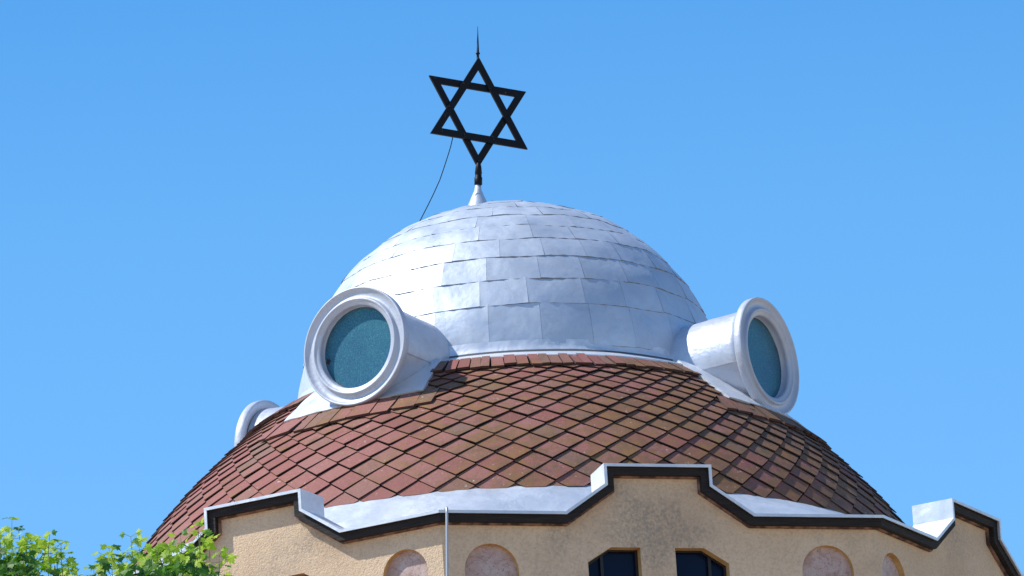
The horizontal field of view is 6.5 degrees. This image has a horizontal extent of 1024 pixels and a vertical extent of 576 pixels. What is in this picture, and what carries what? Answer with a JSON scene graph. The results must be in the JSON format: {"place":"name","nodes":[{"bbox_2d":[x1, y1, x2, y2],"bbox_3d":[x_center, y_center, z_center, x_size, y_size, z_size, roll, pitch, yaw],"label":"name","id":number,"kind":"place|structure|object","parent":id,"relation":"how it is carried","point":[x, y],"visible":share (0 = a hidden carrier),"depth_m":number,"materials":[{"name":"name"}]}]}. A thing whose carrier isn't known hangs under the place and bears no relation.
{"place":"outdoors","nodes":[
{"label":"outdoors","id":0,"kind":"place"},
{"bbox_2d":[0,0,1023,575],"label":"sky","id":1,"kind":"structure","parent":0,"point":[186,185],"materials":[{"name":"blue"}]},
{"label":"pavement","id":2,"kind":"structure","parent":0,"visible":0},
{"bbox_2d":[0,517,236,575],"bbox_3d":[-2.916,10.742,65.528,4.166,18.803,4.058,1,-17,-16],"label":"maple tree","id":3,"kind":"object","parent":2,"relation":"on","point":[149,565],"visible":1,"depth_m":67.68,"materials":[{"name":"green plant"}]},
{"bbox_2d":[111,200,1023,575],"bbox_3d":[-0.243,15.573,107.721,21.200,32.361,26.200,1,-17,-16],"label":"synagogue","id":4,"kind":"structure","parent":2,"relation":"on","point":[513,388],"depth_m":104.56,"materials":[{"name":"brown tile"}]},
{"bbox_2d":[429,27,526,204],"bbox_3d":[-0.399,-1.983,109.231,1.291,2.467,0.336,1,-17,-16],"label":"star finial","id":5,"kind":"object","parent":4,"relation":"on","point":[467,138],"visible":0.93,"depth_m":109.22,"materials":[{"name":"black metal"}]},
{"bbox_2d":[420,137,452,220],"bbox_3d":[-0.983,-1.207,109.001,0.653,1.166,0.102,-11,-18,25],"label":"cable","id":6,"kind":"object","parent":5,"relation":"hanging from","point":[439,179],"visible":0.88,"depth_m":108.94,"materials":[{"name":"black metal"}]},
{"bbox_2d":[588,550,638,575],"bbox_3d":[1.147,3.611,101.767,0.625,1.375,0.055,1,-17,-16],"label":"window","id":7,"kind":"structure","parent":4,"relation":"in","point":[611,562],"depth_m":101.95,"materials":[{"name":"blue"}]},
{"bbox_2d":[675,551,726,575],"bbox_3d":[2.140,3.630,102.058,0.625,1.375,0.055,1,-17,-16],"label":"window","id":8,"kind":"structure","parent":4,"relation":"in","point":[688,563],"depth_m":102.22,"materials":[{"name":"blue"}]}
]}

